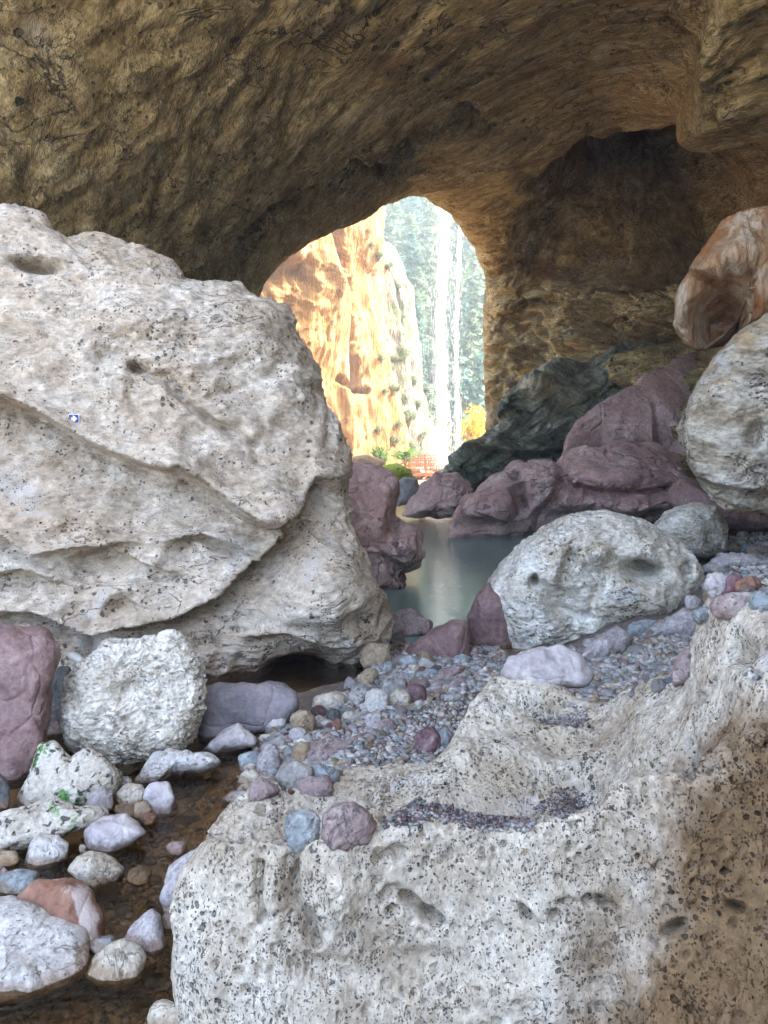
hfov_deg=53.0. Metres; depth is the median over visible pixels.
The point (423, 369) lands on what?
conifer tree
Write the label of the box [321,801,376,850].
stone
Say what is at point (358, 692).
stone
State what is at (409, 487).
boulder
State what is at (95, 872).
stone
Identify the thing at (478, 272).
conifer tree
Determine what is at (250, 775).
stone
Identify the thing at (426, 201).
conifer tree
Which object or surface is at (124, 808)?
stone
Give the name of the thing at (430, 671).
stone
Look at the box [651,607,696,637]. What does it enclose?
stone
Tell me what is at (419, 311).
conifer tree
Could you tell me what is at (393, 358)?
bush
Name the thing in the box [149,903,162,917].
sunken stone
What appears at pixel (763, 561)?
cobble
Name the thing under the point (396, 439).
bush
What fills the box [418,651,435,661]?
cobble
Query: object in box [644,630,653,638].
cobble
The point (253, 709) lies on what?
boulder
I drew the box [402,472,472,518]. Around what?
rock outcrop
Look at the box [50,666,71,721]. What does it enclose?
stone
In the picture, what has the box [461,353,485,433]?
conifer tree
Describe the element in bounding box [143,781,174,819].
stone
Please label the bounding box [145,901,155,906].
sunken stone
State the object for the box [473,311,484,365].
conifer tree
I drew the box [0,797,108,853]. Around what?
boulder
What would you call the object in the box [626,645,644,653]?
cobble
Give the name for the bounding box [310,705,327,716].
cobble
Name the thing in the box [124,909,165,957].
stone
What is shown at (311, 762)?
cobble
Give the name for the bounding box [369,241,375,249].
bush
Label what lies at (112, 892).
sunken stone
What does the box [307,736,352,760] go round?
stone
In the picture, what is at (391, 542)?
rock outcrop
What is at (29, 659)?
boulder
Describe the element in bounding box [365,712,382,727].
stone
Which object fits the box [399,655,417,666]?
stone
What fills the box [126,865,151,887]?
stone
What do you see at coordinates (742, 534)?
cobble
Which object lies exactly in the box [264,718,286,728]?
stone
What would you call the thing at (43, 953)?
stone
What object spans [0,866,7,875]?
stone
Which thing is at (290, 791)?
cobble
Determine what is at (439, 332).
waterfall
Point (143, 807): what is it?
stone
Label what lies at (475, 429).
bush
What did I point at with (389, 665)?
stone
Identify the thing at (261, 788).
stone
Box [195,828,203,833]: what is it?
sunken stone
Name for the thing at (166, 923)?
stone
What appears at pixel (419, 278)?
conifer tree
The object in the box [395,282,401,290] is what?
bush
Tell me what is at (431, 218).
conifer tree
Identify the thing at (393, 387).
bush
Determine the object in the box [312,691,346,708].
stone
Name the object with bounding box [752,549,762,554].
cobble
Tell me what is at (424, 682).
cobble
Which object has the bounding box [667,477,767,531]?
rock outcrop
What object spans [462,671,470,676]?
cobble
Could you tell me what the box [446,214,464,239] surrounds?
conifer tree
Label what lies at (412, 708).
cobble
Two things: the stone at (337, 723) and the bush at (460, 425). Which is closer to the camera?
the stone at (337, 723)
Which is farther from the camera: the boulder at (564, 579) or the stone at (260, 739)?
the boulder at (564, 579)
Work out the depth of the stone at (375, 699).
5.44 m
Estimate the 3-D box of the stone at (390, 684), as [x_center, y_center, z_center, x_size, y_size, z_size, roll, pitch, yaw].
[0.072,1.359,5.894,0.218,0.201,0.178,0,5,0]
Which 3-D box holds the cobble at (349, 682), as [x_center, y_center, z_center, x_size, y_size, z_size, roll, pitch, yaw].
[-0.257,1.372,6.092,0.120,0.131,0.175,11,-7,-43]
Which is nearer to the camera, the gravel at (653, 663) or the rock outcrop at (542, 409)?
the gravel at (653, 663)
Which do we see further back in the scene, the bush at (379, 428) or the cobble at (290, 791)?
the bush at (379, 428)
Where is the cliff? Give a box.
[259,206,456,471]
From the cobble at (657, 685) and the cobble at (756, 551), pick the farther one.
the cobble at (756, 551)
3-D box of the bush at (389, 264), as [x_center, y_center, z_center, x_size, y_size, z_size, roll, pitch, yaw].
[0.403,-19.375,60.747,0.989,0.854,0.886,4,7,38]
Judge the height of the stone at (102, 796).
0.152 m
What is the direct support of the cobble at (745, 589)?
on the boulder at (639, 894)
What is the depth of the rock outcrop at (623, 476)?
16.14 m
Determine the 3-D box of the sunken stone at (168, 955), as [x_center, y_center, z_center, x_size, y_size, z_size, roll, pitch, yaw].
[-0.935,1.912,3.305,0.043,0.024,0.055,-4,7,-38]
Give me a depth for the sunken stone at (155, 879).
3.82 m
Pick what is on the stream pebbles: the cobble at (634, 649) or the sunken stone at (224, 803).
the sunken stone at (224, 803)
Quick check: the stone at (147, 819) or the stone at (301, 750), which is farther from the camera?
the stone at (301, 750)
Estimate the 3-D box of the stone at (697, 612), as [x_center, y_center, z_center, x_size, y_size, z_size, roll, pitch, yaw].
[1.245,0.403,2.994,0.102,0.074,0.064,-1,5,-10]
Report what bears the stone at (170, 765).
in the stream water at (327, 683)
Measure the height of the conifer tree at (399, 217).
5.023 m
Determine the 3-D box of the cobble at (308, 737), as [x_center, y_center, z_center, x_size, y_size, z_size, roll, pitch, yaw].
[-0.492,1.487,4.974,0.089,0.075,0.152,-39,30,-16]
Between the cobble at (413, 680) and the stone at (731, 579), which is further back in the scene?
the cobble at (413, 680)
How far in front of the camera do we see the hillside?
78.23 m
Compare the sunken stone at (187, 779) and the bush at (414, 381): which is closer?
the sunken stone at (187, 779)
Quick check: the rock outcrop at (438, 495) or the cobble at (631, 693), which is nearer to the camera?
the cobble at (631, 693)
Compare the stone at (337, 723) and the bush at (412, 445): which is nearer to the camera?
the stone at (337, 723)
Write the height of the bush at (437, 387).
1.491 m
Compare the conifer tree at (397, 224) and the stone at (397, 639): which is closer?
the stone at (397, 639)
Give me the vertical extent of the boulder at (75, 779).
0.445 m
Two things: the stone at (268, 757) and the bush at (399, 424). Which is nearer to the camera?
the stone at (268, 757)
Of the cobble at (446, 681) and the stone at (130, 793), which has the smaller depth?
the stone at (130, 793)
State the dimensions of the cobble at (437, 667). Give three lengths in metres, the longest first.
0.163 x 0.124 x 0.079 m
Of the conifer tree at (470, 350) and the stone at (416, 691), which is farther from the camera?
the conifer tree at (470, 350)
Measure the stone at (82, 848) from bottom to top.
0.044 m
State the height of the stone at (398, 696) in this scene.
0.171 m
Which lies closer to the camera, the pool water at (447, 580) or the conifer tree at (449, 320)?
the pool water at (447, 580)
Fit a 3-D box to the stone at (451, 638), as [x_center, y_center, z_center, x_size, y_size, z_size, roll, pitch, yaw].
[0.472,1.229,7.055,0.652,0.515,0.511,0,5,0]
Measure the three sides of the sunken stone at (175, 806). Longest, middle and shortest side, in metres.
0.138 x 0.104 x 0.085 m
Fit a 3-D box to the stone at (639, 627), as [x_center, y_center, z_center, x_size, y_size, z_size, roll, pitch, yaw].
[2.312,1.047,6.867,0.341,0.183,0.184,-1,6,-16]
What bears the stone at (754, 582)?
on the boulder at (639, 894)
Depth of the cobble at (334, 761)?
4.57 m
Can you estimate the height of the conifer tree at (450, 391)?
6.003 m
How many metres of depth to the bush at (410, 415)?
61.18 m
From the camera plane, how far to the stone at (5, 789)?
4.22 m
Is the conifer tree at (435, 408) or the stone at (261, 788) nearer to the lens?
the stone at (261, 788)
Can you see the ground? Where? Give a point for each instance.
(298, 684)
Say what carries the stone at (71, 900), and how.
in the stream water at (327, 683)
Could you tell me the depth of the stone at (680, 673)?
3.03 m
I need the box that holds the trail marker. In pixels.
[68,414,79,422]
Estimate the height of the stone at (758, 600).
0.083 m
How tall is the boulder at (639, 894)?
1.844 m
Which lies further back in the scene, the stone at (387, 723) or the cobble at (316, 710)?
the cobble at (316, 710)
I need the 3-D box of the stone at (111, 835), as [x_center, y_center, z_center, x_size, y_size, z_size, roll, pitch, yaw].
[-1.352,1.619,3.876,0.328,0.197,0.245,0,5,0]
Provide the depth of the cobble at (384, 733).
4.93 m
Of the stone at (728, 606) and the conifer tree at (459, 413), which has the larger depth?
the conifer tree at (459, 413)
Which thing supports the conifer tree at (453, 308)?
on the hillside
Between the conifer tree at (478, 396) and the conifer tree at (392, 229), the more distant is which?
the conifer tree at (392, 229)
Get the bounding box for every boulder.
[0,203,393,684]
[0,621,60,789]
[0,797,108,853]
[13,740,122,807]
[57,629,207,775]
[169,596,767,1023]
[198,681,298,743]
[353,454,385,465]
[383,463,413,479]
[397,477,418,506]
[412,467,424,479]
[467,582,511,648]
[487,509,704,649]
[654,502,728,557]
[673,205,767,350]
[676,312,767,514]
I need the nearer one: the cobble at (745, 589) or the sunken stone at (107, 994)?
the cobble at (745, 589)
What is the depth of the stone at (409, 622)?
7.88 m
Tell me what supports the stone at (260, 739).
on the gravel at (653, 663)
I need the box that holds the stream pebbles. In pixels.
[0,750,243,1023]
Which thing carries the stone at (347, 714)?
on the gravel at (653, 663)
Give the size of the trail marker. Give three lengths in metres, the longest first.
0.093 x 0.085 x 0.075 m
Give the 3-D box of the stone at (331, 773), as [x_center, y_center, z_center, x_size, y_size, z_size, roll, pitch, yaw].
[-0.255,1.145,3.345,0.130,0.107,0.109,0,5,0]
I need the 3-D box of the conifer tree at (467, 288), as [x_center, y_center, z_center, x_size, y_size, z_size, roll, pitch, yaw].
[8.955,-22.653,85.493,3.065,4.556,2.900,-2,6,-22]
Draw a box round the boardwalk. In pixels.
[400,454,447,479]
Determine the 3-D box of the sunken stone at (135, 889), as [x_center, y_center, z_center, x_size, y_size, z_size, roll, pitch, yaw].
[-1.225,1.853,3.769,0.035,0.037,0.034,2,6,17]
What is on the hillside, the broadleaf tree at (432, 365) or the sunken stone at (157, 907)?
the broadleaf tree at (432, 365)
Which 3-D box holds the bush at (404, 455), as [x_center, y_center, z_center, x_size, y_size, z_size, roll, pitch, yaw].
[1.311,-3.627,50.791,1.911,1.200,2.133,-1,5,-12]
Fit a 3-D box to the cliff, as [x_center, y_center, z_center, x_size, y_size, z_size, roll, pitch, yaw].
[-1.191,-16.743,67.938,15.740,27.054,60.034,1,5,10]
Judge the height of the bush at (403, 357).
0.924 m
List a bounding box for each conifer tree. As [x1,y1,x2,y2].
[383,201,407,262]
[384,205,396,236]
[385,217,401,249]
[389,237,398,252]
[396,201,405,226]
[398,213,431,283]
[400,196,424,226]
[400,256,408,271]
[402,196,426,243]
[402,232,430,303]
[412,267,436,332]
[414,290,435,348]
[415,237,449,322]
[415,303,433,364]
[417,202,455,267]
[419,198,450,238]
[419,199,435,222]
[421,350,433,393]
[422,381,447,431]
[427,228,453,294]
[428,303,442,342]
[429,392,443,425]
[430,329,475,406]
[435,251,456,317]
[441,376,465,424]
[442,297,459,335]
[442,309,452,351]
[443,274,471,330]
[444,397,461,440]
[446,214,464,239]
[450,409,470,451]
[456,299,478,355]
[457,310,483,392]
[459,239,468,264]
[460,287,473,323]
[461,240,474,275]
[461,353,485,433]
[463,251,484,309]
[466,281,483,345]
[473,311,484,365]
[479,280,484,316]
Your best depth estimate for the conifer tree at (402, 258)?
82.75 m
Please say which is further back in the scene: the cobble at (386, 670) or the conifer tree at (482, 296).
the conifer tree at (482, 296)
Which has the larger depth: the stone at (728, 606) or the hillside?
the hillside
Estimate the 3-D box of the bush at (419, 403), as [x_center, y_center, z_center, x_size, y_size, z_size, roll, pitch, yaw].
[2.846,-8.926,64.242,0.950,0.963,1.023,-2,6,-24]
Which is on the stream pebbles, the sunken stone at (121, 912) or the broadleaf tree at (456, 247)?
the sunken stone at (121, 912)
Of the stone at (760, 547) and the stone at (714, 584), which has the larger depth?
the stone at (760, 547)
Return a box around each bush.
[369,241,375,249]
[370,446,391,463]
[373,251,382,260]
[374,425,382,434]
[378,353,385,363]
[382,387,389,395]
[384,261,395,271]
[388,382,401,396]
[390,353,399,364]
[390,435,400,447]
[391,448,419,465]
[394,419,403,430]
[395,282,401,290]
[399,345,410,354]
[400,353,409,364]
[401,393,408,405]
[402,407,416,427]
[407,438,418,449]
[411,376,418,386]
[414,400,422,410]
[418,429,429,438]
[432,383,443,395]
[454,419,469,441]
[457,398,465,406]
[460,403,468,414]
[461,402,485,441]
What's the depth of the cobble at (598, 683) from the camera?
5.44 m
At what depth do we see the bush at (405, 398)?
61.13 m
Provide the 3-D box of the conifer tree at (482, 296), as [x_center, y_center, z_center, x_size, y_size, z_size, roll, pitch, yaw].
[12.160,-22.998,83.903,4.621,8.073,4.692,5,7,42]
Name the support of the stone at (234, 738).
in the stream water at (327, 683)
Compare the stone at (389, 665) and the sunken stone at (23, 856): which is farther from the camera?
the stone at (389, 665)
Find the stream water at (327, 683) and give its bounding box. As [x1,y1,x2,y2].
[53,645,521,869]
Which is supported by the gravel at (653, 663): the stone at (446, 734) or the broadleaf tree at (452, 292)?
the stone at (446, 734)
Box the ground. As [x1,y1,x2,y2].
[0,470,767,1023]
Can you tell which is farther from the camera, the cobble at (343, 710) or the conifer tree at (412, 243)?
the conifer tree at (412, 243)
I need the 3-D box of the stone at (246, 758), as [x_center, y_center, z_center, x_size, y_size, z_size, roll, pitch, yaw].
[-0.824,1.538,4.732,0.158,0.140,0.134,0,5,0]
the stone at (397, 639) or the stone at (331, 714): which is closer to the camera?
the stone at (331, 714)
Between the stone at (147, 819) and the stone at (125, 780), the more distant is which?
the stone at (125, 780)
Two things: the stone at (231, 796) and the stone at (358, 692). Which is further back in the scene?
the stone at (358, 692)
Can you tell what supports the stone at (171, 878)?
in the stream water at (327, 683)
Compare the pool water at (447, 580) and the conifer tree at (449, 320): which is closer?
the pool water at (447, 580)
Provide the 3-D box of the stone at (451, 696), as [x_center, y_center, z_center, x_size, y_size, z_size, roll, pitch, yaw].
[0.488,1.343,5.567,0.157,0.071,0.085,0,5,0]
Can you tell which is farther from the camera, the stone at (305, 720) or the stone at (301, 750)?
the stone at (305, 720)
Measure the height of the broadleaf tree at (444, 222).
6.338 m
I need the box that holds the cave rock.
[0,0,767,479]
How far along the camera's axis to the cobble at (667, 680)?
3.29 m
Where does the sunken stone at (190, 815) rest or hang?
on the stream pebbles
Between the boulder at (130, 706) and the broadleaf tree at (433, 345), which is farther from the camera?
the broadleaf tree at (433, 345)
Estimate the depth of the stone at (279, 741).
4.92 m
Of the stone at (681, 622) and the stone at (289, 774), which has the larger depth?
the stone at (681, 622)
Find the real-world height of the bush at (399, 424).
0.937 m
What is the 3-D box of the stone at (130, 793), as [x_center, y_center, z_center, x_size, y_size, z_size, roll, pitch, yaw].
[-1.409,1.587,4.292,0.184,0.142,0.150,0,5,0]
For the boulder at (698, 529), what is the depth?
9.41 m
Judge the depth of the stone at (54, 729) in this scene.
5.26 m
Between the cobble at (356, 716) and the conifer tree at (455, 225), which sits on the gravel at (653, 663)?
the cobble at (356, 716)
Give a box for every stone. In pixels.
[0,773,10,811]
[0,850,19,868]
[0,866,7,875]
[0,869,38,895]
[0,895,90,1004]
[16,877,105,955]
[20,853,26,859]
[24,833,68,869]
[45,721,63,741]
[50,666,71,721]
[67,850,123,893]
[79,844,85,853]
[83,813,145,855]
[84,786,113,810]
[85,938,146,988]
[90,935,116,954]
[99,988,123,1001]
[100,883,120,901]
[101,1016,107,1023]
[114,804,134,818]
[115,783,144,804]
[115,906,129,919]
[118,776,131,789]
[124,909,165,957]
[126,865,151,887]
[132,887,137,893]
[133,748,220,788]
[134,800,151,819]
[139,813,156,826]
[139,967,154,982]
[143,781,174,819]
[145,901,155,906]
[147,999,178,1023]
[148,874,162,886]
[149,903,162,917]
[159,846,198,914]
[160,952,170,961]
[162,912,171,933]
[165,802,177,817]
[166,841,186,857]
[171,810,198,824]
[173,777,191,781]
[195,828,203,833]
[203,723,256,756]
[211,770,226,781]
[221,796,228,807]
[225,790,244,802]
[238,750,259,771]
[239,770,258,782]
[247,777,279,802]
[256,744,280,771]
[258,733,275,742]
[260,736,285,752]
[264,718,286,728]
[275,759,312,788]
[283,808,319,853]
[288,727,306,739]
[290,710,316,731]
[291,741,309,761]
[296,775,333,796]
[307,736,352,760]
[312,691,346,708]
[313,763,339,783]
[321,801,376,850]
[326,708,340,720]
[332,718,341,729]
[342,711,355,719]
[349,683,368,703]
[357,668,378,683]
[359,642,391,668]
[364,688,388,712]
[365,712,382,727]
[377,718,396,729]
[379,675,407,692]
[384,662,393,670]
[388,688,410,706]
[390,636,404,645]
[391,608,432,636]
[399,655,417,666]
[403,683,426,702]
[405,619,470,657]
[415,726,441,753]
[422,669,437,674]
[434,664,465,680]
[438,727,452,748]
[441,693,461,700]
[453,654,468,663]
[453,675,465,687]
[500,644,594,688]
[582,626,633,657]
[627,619,656,635]
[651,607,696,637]
[670,647,690,686]
[684,595,700,608]
[692,606,708,624]
[702,563,728,574]
[703,572,727,599]
[709,551,761,569]
[709,592,752,620]
[724,574,742,592]
[734,576,760,591]
[746,544,767,553]
[748,590,767,611]
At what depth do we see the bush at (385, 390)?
55.39 m
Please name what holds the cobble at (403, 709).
on the gravel at (653, 663)
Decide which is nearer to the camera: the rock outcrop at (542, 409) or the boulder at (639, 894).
the boulder at (639, 894)
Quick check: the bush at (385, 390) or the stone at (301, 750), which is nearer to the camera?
the stone at (301, 750)
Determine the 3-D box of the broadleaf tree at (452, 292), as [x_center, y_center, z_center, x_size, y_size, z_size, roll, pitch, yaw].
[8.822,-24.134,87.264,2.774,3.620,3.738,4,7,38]
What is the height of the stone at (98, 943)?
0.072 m
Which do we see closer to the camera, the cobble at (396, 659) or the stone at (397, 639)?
the cobble at (396, 659)
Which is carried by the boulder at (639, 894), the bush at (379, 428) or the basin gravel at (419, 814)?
the basin gravel at (419, 814)
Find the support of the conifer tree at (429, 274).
on the hillside
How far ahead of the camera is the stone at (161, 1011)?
2.63 m
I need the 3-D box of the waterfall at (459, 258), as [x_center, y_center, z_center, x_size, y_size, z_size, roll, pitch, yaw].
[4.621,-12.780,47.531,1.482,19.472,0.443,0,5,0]
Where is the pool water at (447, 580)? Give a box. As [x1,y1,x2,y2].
[383,505,532,643]
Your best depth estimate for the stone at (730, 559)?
7.99 m
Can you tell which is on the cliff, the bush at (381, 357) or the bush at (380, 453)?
the bush at (381, 357)
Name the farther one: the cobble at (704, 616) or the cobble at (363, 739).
the cobble at (363, 739)
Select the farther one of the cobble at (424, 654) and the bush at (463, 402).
the bush at (463, 402)
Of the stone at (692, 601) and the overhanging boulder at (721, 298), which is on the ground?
the stone at (692, 601)
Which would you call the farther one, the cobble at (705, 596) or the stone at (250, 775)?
the stone at (250, 775)
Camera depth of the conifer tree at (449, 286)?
85.25 m
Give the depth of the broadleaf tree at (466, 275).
88.22 m
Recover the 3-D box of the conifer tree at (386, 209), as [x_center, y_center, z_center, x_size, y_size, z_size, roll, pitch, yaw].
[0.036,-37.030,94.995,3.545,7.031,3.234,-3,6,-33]
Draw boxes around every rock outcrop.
[347,461,425,589]
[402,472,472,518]
[438,463,452,472]
[447,338,664,492]
[449,439,688,537]
[564,352,699,455]
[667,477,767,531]
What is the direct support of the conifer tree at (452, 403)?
on the hillside
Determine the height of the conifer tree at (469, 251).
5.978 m
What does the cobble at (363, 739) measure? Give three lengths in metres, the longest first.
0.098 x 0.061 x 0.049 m
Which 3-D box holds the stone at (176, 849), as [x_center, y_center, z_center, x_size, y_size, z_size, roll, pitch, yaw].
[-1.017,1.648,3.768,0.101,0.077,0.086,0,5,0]
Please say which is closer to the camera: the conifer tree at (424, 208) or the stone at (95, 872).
the stone at (95, 872)
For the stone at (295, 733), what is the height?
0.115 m
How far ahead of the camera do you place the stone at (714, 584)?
2.96 m
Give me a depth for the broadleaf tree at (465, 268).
89.94 m
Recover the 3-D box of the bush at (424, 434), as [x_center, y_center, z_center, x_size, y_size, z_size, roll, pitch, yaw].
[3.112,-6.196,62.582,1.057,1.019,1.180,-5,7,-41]
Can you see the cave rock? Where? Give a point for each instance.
(588, 174)
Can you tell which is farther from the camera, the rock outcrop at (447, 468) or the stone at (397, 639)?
the rock outcrop at (447, 468)
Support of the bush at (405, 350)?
on the cliff
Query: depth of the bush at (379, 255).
55.59 m
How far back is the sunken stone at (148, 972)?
3.17 m
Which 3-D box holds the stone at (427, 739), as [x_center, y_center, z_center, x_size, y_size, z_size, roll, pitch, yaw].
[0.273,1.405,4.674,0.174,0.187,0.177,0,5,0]
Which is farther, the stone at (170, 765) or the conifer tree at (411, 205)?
the conifer tree at (411, 205)
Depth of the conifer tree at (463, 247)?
93.42 m
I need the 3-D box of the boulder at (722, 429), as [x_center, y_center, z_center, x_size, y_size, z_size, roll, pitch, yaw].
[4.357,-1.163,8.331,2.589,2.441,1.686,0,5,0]
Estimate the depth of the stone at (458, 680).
5.81 m
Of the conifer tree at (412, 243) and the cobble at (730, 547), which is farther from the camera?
the conifer tree at (412, 243)
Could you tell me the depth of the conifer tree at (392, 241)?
88.18 m
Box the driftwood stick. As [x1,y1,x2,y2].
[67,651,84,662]
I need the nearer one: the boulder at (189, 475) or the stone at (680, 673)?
the stone at (680, 673)
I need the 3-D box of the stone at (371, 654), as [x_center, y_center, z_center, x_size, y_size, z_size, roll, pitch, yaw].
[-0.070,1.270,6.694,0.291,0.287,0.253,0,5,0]
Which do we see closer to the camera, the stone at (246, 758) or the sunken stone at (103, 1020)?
the sunken stone at (103, 1020)
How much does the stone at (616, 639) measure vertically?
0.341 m
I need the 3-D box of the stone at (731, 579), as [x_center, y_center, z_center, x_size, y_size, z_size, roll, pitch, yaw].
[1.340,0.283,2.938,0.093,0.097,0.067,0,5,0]
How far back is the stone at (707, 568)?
7.99 m
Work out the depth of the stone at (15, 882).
3.43 m
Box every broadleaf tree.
[418,209,460,251]
[425,352,454,383]
[426,337,449,358]
[445,229,466,261]
[449,282,471,302]
[453,257,482,278]
[462,270,472,287]
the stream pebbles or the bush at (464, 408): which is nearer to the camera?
the stream pebbles
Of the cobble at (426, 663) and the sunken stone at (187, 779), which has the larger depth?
the cobble at (426, 663)
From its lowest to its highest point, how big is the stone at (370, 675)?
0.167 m
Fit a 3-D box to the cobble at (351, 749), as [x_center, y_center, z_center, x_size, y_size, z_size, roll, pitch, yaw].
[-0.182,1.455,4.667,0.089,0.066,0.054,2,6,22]
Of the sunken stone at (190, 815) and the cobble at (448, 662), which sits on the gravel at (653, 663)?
the cobble at (448, 662)
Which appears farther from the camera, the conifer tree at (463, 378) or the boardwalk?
the conifer tree at (463, 378)
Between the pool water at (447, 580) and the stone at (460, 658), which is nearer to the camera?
the stone at (460, 658)
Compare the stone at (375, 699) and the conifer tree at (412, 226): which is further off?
the conifer tree at (412, 226)
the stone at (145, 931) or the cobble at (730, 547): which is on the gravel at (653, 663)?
the cobble at (730, 547)
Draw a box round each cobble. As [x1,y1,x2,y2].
[265,725,283,733]
[287,789,294,794]
[304,734,312,742]
[308,760,319,766]
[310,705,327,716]
[331,758,339,764]
[339,707,354,714]
[344,677,357,688]
[346,747,355,752]
[350,711,368,720]
[358,737,367,744]
[375,728,386,735]
[384,662,395,672]
[393,654,404,664]
[395,705,407,713]
[408,677,418,684]
[409,706,418,711]
[417,678,429,688]
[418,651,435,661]
[419,658,433,667]
[430,665,441,669]
[439,679,450,684]
[446,659,452,665]
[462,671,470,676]
[594,681,603,685]
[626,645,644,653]
[628,690,634,696]
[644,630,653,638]
[650,678,665,692]
[664,677,671,683]
[699,612,708,620]
[702,594,707,600]
[727,545,734,550]
[736,531,748,537]
[738,587,756,591]
[739,544,750,551]
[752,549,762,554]
[759,559,767,564]
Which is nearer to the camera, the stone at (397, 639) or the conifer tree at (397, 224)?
the stone at (397, 639)
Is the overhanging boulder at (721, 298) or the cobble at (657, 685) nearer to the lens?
the cobble at (657, 685)
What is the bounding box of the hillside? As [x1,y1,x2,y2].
[386,208,483,439]
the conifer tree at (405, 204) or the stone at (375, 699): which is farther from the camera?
the conifer tree at (405, 204)
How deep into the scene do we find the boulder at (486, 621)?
7.41 m
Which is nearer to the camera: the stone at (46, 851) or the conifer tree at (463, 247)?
the stone at (46, 851)
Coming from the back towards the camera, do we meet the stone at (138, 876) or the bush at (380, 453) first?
the bush at (380, 453)
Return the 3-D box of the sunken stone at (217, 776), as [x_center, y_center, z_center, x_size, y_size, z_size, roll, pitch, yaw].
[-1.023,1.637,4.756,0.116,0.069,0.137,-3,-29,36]
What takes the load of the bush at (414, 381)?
on the cliff
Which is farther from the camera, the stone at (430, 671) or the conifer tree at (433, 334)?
the conifer tree at (433, 334)
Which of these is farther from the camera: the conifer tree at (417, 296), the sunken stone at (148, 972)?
the conifer tree at (417, 296)
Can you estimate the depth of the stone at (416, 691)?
5.62 m
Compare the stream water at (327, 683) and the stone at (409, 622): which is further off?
the stone at (409, 622)
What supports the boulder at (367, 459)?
on the ground
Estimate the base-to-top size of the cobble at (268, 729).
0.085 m
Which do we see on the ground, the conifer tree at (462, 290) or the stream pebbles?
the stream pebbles
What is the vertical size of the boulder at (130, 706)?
0.990 m
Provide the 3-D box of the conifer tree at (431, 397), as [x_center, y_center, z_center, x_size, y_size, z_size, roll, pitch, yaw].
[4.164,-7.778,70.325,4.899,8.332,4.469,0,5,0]
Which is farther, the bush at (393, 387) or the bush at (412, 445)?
the bush at (412, 445)
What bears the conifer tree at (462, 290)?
on the hillside
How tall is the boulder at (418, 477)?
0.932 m
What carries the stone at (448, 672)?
on the gravel at (653, 663)
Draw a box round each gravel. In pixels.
[235,531,767,790]
[381,702,610,831]
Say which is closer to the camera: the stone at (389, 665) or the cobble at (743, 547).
the stone at (389, 665)
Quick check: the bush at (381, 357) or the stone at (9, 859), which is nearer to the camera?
the stone at (9, 859)
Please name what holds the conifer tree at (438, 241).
on the hillside
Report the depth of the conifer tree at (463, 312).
81.21 m
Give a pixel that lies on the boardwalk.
(414, 464)
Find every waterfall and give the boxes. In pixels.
[414,209,474,468]
[448,230,463,452]
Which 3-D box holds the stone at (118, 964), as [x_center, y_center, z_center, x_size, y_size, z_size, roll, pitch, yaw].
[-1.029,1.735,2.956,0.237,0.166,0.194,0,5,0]
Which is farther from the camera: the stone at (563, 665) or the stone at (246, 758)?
the stone at (246, 758)
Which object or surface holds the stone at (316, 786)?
on the boulder at (639, 894)
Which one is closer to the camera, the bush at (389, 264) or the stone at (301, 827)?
the stone at (301, 827)
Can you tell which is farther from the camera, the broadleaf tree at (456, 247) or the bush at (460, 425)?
the broadleaf tree at (456, 247)

